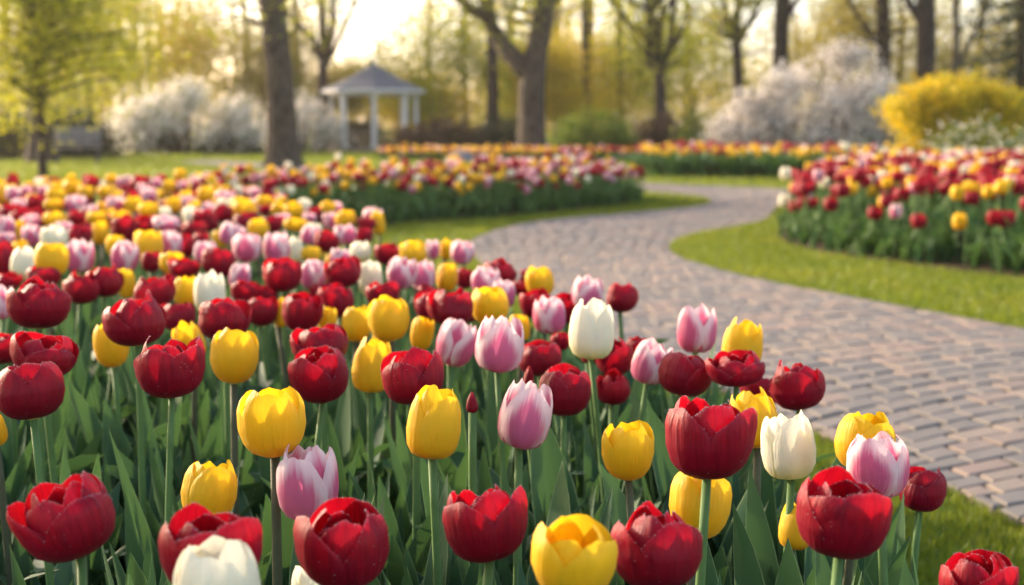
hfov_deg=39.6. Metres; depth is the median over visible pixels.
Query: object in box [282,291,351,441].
tulip
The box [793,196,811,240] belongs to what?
tulip
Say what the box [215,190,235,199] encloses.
tulip
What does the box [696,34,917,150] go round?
flowering shrub
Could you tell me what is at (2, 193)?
tulip
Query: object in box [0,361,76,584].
tulip
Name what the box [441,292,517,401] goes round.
tulip
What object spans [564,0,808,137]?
tree
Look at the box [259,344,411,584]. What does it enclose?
tulip
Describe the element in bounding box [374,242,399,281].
tulip
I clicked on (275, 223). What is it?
tulip
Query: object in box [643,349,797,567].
tulip
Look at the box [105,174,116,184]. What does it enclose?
tulip
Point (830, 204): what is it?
tulip
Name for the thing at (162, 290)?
tulip
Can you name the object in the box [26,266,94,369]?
tulip
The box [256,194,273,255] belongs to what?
tulip
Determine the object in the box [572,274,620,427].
tulip
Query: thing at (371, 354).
tulip
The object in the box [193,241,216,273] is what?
tulip
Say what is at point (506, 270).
tulip
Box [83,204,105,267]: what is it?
tulip
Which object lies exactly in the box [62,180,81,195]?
tulip
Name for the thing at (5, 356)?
tulip
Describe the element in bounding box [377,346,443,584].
tulip
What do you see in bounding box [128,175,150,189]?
tulip
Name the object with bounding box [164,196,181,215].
tulip
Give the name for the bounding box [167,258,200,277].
tulip
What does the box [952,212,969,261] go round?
tulip
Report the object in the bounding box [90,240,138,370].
tulip
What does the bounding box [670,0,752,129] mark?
tree
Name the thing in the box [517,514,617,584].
tulip
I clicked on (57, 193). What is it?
tulip
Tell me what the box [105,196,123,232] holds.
tulip
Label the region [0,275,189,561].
tulip
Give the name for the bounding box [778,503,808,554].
tulip
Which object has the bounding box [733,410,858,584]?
tulip
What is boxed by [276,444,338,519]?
tulip
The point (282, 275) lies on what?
tulip
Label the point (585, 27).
tree
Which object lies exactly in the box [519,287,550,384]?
tulip
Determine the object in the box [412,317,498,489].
tulip
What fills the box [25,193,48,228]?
tulip
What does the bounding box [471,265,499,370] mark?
tulip
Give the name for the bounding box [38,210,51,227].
tulip
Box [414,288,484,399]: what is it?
tulip
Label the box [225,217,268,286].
tulip
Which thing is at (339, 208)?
tulip
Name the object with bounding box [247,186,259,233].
tulip
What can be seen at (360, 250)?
tulip
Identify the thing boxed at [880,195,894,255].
tulip
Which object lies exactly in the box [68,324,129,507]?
tulip
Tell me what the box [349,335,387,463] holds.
tulip
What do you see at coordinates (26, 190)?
tulip
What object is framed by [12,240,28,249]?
tulip
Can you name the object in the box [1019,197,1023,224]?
tulip
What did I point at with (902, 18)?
tree
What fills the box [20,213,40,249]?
tulip
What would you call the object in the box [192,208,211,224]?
tulip
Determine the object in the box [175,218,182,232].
tulip
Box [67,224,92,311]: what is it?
tulip
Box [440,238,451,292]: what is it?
tulip
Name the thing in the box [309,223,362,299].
tulip
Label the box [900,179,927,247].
tulip
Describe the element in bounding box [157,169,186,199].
tulip
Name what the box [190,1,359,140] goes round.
tree
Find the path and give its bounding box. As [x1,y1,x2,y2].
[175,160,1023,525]
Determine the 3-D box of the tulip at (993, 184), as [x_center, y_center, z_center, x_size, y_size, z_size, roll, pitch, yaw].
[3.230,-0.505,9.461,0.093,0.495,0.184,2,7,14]
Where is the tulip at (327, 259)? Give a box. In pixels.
[325,253,330,262]
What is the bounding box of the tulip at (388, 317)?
[349,295,481,493]
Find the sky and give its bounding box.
[5,0,1014,125]
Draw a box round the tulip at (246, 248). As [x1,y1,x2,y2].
[198,233,261,329]
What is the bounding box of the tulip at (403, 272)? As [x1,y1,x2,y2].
[387,256,417,348]
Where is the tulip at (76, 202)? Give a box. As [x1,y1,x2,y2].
[65,194,86,245]
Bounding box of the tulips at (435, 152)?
[376,143,639,160]
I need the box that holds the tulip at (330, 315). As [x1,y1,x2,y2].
[318,307,337,327]
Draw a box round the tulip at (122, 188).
[117,185,131,191]
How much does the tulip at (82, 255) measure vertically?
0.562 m
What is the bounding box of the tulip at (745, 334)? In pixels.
[645,317,762,500]
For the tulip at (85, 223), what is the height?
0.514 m
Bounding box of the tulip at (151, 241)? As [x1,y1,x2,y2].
[133,230,163,277]
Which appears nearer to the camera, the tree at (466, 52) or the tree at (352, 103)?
the tree at (466, 52)
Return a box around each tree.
[0,0,167,115]
[0,0,227,177]
[0,2,26,111]
[0,9,125,162]
[4,0,212,146]
[13,0,168,109]
[49,3,116,117]
[63,2,136,112]
[73,0,263,125]
[81,10,155,121]
[84,10,95,120]
[102,0,182,107]
[133,0,237,94]
[142,0,234,79]
[143,0,216,113]
[156,0,422,167]
[181,0,350,139]
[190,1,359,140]
[195,0,261,100]
[200,0,394,138]
[238,0,394,150]
[250,3,318,72]
[302,36,400,145]
[335,0,594,135]
[353,48,485,139]
[354,0,509,133]
[388,0,485,115]
[398,0,645,147]
[401,0,514,136]
[451,1,577,110]
[458,22,596,138]
[467,0,580,145]
[478,0,578,44]
[479,26,650,138]
[486,5,499,134]
[495,0,593,132]
[498,0,634,140]
[518,0,599,126]
[525,0,637,129]
[528,8,680,131]
[562,0,763,144]
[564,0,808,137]
[565,0,643,123]
[600,0,732,79]
[609,0,719,116]
[615,1,625,146]
[664,0,839,109]
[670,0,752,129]
[677,0,746,131]
[682,0,774,114]
[696,0,819,76]
[743,0,961,112]
[750,0,832,123]
[758,0,827,108]
[769,0,905,92]
[772,0,799,138]
[789,0,861,138]
[794,0,996,149]
[802,0,905,76]
[835,0,1018,92]
[841,0,944,92]
[871,0,975,75]
[891,0,1017,62]
[895,0,973,71]
[898,0,1018,80]
[903,0,942,87]
[936,0,1018,77]
[950,0,990,79]
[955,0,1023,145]
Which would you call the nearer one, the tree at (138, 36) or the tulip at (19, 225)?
the tulip at (19, 225)
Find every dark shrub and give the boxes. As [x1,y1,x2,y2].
[0,90,137,159]
[129,122,265,154]
[335,111,387,147]
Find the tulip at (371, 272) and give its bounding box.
[316,259,382,354]
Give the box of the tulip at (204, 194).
[197,185,213,203]
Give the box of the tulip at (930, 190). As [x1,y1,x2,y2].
[921,183,933,247]
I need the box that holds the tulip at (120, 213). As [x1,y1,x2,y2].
[110,210,161,277]
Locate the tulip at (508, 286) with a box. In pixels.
[462,278,514,370]
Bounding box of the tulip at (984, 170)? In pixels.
[977,167,991,210]
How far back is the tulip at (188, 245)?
4.23 m
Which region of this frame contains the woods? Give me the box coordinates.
[0,0,1013,144]
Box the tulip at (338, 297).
[317,282,374,395]
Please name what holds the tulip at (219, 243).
on the soil
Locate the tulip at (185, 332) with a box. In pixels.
[171,321,205,462]
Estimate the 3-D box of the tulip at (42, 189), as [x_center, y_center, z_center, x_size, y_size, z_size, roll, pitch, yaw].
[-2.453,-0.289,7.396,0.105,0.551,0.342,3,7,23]
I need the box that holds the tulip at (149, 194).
[141,187,156,230]
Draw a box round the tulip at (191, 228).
[181,220,264,284]
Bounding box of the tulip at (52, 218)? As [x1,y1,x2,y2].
[43,211,67,289]
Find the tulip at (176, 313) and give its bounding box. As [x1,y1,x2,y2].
[122,302,195,428]
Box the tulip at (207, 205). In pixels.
[200,201,215,210]
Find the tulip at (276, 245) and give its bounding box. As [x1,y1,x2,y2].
[263,230,289,299]
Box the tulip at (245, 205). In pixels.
[232,198,257,216]
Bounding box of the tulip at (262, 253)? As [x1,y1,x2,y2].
[261,237,262,267]
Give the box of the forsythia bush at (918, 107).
[869,62,1023,152]
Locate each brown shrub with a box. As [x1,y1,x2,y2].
[628,108,688,147]
[669,101,723,147]
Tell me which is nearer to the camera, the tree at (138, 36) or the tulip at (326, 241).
the tulip at (326, 241)
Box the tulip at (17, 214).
[9,208,31,221]
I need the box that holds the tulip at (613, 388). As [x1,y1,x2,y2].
[596,368,647,484]
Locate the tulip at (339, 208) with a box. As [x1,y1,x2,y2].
[332,201,342,213]
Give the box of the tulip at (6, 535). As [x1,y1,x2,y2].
[0,414,12,584]
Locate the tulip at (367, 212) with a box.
[363,207,382,262]
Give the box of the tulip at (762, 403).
[730,387,777,584]
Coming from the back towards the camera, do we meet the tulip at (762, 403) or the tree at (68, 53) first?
the tree at (68, 53)
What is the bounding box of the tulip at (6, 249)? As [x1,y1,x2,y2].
[0,240,13,290]
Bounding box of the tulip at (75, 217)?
[67,210,101,264]
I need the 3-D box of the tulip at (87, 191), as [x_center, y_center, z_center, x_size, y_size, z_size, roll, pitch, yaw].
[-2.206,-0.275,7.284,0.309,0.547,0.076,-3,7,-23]
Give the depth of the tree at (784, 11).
48.80 m
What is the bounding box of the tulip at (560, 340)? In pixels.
[550,332,568,362]
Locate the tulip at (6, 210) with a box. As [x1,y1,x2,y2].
[0,204,21,216]
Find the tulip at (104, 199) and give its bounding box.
[100,196,110,201]
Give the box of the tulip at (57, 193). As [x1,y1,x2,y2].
[45,186,65,210]
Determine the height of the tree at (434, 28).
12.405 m
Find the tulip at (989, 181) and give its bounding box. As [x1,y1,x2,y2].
[980,177,996,207]
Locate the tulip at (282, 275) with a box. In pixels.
[217,257,301,389]
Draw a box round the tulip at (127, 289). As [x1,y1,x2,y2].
[91,268,135,383]
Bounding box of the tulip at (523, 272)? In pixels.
[520,269,527,278]
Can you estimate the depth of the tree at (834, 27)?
54.46 m
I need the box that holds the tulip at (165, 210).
[156,206,171,253]
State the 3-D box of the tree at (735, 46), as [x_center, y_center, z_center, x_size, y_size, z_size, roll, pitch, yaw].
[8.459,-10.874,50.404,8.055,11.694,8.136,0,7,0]
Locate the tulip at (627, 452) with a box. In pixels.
[601,420,653,521]
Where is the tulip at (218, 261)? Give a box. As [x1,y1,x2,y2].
[201,248,235,276]
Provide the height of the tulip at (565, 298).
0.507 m
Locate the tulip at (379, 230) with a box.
[356,210,395,287]
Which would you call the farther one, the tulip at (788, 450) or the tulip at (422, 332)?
the tulip at (422, 332)
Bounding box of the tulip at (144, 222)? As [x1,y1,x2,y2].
[134,215,154,271]
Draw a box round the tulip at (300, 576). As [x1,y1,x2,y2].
[291,565,318,584]
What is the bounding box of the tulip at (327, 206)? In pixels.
[320,200,344,248]
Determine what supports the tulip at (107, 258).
on the soil
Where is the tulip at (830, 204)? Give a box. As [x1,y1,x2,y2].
[823,197,838,252]
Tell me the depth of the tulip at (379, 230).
5.22 m
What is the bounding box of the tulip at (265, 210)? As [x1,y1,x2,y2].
[258,204,270,217]
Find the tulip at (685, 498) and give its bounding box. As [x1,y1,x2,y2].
[669,472,731,584]
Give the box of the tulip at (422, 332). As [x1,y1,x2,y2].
[398,316,434,432]
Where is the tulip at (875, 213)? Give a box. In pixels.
[867,205,883,252]
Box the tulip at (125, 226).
[96,214,137,304]
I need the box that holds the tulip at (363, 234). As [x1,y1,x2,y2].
[355,227,411,303]
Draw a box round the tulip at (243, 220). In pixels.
[232,214,257,279]
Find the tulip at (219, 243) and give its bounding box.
[212,228,227,249]
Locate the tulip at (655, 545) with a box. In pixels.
[610,500,702,584]
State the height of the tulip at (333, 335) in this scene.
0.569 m
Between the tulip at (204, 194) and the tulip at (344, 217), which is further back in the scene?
the tulip at (204, 194)
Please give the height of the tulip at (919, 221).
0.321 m
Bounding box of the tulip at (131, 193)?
[122,190,139,199]
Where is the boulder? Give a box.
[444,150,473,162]
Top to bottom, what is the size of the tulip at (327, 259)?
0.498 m
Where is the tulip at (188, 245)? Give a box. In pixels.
[180,234,194,258]
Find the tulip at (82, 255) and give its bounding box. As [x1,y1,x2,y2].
[66,239,94,330]
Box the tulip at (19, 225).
[15,220,24,240]
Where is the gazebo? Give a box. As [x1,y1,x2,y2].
[322,57,424,153]
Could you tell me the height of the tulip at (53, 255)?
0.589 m
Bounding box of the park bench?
[52,126,100,164]
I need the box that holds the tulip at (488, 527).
[442,484,527,584]
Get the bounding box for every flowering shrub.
[101,68,266,155]
[252,82,356,151]
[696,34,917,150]
[918,101,1023,153]
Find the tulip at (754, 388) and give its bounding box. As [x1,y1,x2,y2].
[738,377,824,519]
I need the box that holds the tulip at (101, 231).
[77,220,109,301]
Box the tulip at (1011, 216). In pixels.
[999,211,1015,246]
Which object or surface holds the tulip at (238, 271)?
on the soil
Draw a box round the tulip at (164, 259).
[95,251,184,370]
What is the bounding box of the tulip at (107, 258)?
[105,213,109,266]
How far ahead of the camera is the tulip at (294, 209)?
5.69 m
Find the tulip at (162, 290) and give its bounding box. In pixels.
[130,276,175,439]
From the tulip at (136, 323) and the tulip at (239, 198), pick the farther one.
the tulip at (239, 198)
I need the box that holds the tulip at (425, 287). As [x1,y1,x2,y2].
[417,284,436,351]
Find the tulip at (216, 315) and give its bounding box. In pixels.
[155,297,364,520]
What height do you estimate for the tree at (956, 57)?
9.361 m
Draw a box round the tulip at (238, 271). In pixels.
[229,262,278,358]
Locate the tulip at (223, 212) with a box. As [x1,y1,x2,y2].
[212,201,233,248]
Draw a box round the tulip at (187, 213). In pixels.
[182,205,199,277]
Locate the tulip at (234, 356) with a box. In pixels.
[29,327,261,576]
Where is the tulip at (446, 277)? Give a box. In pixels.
[437,263,456,293]
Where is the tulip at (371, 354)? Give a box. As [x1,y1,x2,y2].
[240,337,391,493]
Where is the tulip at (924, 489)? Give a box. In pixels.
[899,465,947,584]
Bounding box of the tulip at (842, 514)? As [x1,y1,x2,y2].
[796,465,892,584]
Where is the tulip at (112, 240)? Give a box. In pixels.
[105,234,123,299]
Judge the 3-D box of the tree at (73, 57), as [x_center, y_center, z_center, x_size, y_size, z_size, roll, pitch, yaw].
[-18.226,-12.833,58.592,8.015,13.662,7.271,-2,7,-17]
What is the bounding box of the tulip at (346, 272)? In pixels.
[275,255,361,371]
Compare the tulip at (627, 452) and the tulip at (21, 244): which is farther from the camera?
the tulip at (21, 244)
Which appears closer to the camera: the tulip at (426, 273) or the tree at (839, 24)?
the tulip at (426, 273)
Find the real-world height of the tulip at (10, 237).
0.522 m
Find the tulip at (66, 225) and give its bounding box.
[55,221,72,275]
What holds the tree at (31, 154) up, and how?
on the ground at (828, 446)
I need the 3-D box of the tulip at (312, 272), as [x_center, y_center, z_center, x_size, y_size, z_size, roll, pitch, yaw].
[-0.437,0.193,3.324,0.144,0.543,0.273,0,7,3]
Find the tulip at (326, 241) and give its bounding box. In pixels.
[314,230,339,283]
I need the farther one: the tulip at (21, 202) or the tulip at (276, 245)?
the tulip at (21, 202)
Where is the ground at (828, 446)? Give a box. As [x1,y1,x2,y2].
[0,126,1023,584]
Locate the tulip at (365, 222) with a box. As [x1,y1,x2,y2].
[355,217,376,292]
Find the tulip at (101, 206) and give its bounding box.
[88,201,105,253]
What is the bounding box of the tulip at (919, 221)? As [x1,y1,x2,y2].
[910,213,929,263]
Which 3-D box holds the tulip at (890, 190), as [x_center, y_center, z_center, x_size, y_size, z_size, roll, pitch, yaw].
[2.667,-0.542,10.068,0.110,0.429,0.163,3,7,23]
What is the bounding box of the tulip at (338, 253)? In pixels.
[287,247,386,332]
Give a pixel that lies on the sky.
(367, 3)
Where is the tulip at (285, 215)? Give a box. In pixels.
[274,212,290,233]
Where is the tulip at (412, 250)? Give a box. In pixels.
[399,238,426,298]
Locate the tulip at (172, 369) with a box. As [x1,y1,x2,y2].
[109,335,385,584]
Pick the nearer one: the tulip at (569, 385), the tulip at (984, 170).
the tulip at (569, 385)
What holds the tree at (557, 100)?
on the ground at (828, 446)
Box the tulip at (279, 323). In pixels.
[249,296,288,388]
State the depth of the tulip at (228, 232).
4.47 m
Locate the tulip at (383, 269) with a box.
[381,245,399,280]
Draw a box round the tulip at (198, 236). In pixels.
[193,232,208,276]
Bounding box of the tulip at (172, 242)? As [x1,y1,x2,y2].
[161,229,230,295]
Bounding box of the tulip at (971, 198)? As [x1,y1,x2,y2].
[947,190,980,237]
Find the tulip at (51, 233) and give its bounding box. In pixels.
[40,224,67,289]
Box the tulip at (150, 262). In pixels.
[94,251,160,362]
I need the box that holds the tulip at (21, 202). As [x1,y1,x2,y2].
[10,198,26,205]
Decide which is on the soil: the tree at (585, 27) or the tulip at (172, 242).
the tulip at (172, 242)
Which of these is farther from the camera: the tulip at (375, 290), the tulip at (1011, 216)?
the tulip at (1011, 216)
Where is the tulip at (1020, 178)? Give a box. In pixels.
[1018,175,1023,196]
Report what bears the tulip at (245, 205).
on the soil
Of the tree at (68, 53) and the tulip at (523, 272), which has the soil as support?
the tulip at (523, 272)
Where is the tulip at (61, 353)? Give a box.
[0,331,151,584]
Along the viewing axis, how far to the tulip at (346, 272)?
3.15 m
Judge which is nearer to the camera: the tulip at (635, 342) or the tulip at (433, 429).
the tulip at (433, 429)
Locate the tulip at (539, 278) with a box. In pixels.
[525,266,553,340]
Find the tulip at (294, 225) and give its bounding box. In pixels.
[283,217,307,262]
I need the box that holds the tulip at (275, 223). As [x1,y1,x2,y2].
[264,215,289,292]
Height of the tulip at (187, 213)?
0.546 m
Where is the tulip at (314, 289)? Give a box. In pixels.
[309,282,331,296]
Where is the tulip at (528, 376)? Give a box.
[523,366,569,530]
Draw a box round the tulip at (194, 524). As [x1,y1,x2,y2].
[158,502,261,583]
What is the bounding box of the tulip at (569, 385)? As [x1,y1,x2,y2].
[530,363,619,529]
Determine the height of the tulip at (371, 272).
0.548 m
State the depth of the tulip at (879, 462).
1.41 m
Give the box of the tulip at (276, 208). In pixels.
[263,202,284,262]
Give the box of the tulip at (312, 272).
[301,258,325,288]
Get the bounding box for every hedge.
[376,112,496,150]
[469,108,555,147]
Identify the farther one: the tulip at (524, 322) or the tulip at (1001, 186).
the tulip at (1001, 186)
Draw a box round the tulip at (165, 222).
[152,214,180,273]
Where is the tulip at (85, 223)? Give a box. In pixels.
[83,220,93,244]
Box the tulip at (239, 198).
[230,196,244,260]
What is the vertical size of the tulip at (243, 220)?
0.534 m
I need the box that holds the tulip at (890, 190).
[881,186,895,196]
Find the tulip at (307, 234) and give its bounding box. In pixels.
[280,223,325,296]
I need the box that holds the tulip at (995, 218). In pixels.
[985,210,1004,267]
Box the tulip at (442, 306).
[402,287,472,442]
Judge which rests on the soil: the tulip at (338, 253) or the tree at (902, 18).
the tulip at (338, 253)
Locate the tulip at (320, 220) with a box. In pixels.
[316,214,323,230]
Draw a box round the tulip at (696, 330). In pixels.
[644,303,716,495]
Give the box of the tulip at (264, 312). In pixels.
[248,296,278,386]
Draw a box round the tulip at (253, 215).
[236,211,258,264]
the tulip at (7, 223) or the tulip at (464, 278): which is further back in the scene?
the tulip at (7, 223)
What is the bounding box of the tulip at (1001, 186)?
[982,179,1020,226]
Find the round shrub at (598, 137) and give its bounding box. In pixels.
[546,103,645,147]
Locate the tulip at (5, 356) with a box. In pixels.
[0,330,67,486]
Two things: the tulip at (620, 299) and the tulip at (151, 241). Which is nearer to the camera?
the tulip at (620, 299)
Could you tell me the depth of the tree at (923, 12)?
45.76 m
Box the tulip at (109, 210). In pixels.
[104,208,115,261]
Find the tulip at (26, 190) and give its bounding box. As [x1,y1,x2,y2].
[19,185,32,196]
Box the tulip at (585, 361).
[552,358,598,465]
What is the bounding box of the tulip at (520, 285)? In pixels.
[512,277,527,316]
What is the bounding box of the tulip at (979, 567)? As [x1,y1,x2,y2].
[939,549,1019,584]
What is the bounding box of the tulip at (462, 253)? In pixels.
[450,239,473,268]
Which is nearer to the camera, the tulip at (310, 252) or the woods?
the tulip at (310, 252)
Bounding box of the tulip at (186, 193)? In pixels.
[179,189,192,196]
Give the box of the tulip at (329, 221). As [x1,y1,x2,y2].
[323,211,343,249]
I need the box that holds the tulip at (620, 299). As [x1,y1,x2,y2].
[594,283,638,377]
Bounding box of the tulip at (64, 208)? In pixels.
[55,199,66,211]
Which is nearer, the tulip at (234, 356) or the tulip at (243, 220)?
the tulip at (234, 356)
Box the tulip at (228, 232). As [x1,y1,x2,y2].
[219,221,241,290]
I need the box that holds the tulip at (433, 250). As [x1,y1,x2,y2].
[425,239,439,334]
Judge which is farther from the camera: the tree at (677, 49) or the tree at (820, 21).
the tree at (820, 21)
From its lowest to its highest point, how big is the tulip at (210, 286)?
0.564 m
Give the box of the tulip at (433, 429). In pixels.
[382,385,624,584]
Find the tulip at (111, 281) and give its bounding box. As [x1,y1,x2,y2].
[86,263,156,405]
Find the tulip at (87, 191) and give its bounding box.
[78,185,93,243]
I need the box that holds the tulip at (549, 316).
[533,295,571,434]
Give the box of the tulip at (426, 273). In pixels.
[405,258,435,345]
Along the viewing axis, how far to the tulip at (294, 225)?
4.74 m
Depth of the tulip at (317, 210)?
5.72 m
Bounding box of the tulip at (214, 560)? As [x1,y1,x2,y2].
[173,535,260,584]
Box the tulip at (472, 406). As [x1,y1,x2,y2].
[466,391,546,574]
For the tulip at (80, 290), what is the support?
on the soil
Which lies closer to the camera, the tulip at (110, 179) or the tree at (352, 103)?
the tulip at (110, 179)
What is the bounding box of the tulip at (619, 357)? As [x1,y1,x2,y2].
[555,337,633,470]
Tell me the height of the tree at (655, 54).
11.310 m
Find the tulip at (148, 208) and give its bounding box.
[138,201,159,215]
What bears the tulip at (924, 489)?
on the soil
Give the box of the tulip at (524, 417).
[497,377,552,584]
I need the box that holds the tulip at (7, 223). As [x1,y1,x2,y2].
[0,215,14,233]
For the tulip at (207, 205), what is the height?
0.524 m
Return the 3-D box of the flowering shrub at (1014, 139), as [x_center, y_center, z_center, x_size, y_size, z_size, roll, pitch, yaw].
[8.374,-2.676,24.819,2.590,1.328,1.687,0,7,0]
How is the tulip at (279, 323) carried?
on the soil
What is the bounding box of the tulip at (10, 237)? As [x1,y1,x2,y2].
[0,232,15,243]
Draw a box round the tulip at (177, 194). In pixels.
[174,193,183,233]
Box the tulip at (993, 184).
[992,180,1005,209]
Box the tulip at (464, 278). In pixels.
[457,268,472,288]
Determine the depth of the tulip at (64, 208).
6.92 m
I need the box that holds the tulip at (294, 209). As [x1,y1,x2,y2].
[284,201,303,231]
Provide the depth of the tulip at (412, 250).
3.80 m
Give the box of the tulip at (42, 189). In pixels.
[37,184,49,197]
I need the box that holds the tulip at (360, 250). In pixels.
[350,240,370,306]
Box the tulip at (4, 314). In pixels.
[0,284,10,371]
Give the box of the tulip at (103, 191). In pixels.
[97,185,111,248]
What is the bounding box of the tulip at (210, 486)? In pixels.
[181,459,237,514]
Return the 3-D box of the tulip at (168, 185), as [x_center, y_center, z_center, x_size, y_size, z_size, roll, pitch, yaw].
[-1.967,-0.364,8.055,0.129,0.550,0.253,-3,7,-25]
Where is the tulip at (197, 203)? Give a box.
[187,200,201,209]
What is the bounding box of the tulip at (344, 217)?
[334,209,355,288]
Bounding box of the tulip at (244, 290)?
[230,279,263,332]
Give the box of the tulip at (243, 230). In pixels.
[239,227,246,263]
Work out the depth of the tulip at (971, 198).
8.80 m
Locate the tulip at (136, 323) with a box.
[102,290,222,584]
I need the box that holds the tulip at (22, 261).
[10,245,34,330]
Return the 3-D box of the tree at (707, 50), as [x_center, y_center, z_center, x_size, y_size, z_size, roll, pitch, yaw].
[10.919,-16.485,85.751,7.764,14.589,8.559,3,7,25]
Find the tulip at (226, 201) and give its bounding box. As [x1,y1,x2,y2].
[217,197,230,248]
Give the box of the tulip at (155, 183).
[149,177,161,188]
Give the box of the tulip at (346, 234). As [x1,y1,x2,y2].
[333,223,356,287]
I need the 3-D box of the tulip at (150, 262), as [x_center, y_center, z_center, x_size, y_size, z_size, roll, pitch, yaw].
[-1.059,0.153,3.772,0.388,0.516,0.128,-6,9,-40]
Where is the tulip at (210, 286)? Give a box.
[185,269,225,396]
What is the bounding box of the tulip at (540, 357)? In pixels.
[519,339,596,475]
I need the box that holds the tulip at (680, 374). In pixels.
[658,350,752,491]
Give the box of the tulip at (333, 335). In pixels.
[258,323,359,505]
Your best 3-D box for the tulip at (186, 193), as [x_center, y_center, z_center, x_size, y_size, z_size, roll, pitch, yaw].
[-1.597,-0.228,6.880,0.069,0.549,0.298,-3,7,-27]
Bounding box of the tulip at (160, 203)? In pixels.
[158,199,164,206]
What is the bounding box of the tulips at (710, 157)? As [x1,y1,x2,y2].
[612,139,898,177]
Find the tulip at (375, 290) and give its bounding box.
[364,280,398,393]
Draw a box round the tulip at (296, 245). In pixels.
[289,236,304,292]
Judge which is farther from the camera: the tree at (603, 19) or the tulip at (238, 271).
the tree at (603, 19)
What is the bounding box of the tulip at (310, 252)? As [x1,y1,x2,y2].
[301,245,320,260]
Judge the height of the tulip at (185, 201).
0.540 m
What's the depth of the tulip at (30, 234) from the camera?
4.49 m
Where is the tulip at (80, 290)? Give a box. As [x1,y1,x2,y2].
[62,270,99,346]
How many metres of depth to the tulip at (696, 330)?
2.32 m
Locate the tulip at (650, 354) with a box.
[621,337,673,512]
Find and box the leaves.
[0,196,947,584]
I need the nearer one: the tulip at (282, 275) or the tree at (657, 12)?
the tulip at (282, 275)
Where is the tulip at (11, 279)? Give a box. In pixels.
[0,271,22,364]
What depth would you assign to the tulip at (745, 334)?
2.16 m
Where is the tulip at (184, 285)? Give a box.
[160,275,195,344]
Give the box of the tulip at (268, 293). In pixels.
[263,285,277,364]
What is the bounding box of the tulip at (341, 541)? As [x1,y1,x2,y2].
[293,497,389,584]
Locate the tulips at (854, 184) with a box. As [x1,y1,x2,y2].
[771,146,1023,274]
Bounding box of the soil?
[353,159,1023,278]
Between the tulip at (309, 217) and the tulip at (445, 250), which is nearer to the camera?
the tulip at (445, 250)
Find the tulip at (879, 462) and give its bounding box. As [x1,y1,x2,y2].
[846,431,909,584]
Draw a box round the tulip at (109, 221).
[107,212,159,272]
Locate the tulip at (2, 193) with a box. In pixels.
[0,184,18,203]
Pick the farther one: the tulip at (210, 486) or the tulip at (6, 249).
the tulip at (6, 249)
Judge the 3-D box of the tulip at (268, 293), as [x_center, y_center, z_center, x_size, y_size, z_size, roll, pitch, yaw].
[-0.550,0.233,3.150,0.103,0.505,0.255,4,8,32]
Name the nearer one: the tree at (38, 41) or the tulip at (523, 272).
the tulip at (523, 272)
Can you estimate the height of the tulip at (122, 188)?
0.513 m
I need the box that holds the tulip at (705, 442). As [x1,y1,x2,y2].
[665,395,757,584]
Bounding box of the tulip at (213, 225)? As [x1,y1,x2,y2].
[207,214,218,242]
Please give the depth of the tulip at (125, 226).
4.66 m
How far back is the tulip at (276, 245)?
3.92 m
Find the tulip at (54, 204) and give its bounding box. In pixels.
[43,198,63,211]
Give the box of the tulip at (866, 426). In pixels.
[834,411,909,584]
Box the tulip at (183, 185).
[177,180,187,222]
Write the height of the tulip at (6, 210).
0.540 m
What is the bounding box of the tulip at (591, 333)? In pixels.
[569,298,722,537]
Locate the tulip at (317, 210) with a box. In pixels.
[305,206,322,223]
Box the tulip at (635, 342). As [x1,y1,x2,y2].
[627,336,646,397]
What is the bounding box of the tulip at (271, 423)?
[166,386,375,584]
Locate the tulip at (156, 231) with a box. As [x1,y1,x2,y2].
[150,215,165,277]
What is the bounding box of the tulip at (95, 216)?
[86,210,111,267]
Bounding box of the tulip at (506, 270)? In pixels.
[483,258,583,379]
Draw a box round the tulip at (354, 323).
[302,305,369,449]
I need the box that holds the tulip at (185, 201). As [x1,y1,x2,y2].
[180,195,193,207]
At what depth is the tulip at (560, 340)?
2.52 m
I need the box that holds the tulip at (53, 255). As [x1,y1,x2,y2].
[34,242,81,352]
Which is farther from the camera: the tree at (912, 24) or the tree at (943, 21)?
the tree at (943, 21)
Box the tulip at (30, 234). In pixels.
[21,224,40,249]
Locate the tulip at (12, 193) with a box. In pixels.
[5,185,19,200]
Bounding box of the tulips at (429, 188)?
[0,151,646,246]
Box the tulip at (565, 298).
[555,292,668,416]
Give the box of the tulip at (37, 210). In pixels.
[30,206,41,246]
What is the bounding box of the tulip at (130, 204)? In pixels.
[123,195,142,218]
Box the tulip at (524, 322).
[477,314,529,420]
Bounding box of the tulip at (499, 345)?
[437,314,523,494]
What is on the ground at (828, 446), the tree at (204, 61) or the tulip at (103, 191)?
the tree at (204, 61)
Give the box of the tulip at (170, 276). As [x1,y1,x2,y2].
[158,273,176,304]
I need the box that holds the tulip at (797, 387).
[637,359,843,584]
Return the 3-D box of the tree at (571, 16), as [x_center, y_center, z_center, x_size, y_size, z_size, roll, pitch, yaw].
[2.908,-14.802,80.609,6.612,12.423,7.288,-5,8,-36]
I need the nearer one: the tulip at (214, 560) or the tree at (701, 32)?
the tulip at (214, 560)
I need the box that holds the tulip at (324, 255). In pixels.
[322,252,330,262]
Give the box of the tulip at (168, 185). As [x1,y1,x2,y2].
[160,180,175,231]
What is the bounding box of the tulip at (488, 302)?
[471,286,508,402]
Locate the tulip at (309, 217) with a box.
[303,212,316,246]
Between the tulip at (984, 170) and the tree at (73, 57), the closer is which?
the tulip at (984, 170)

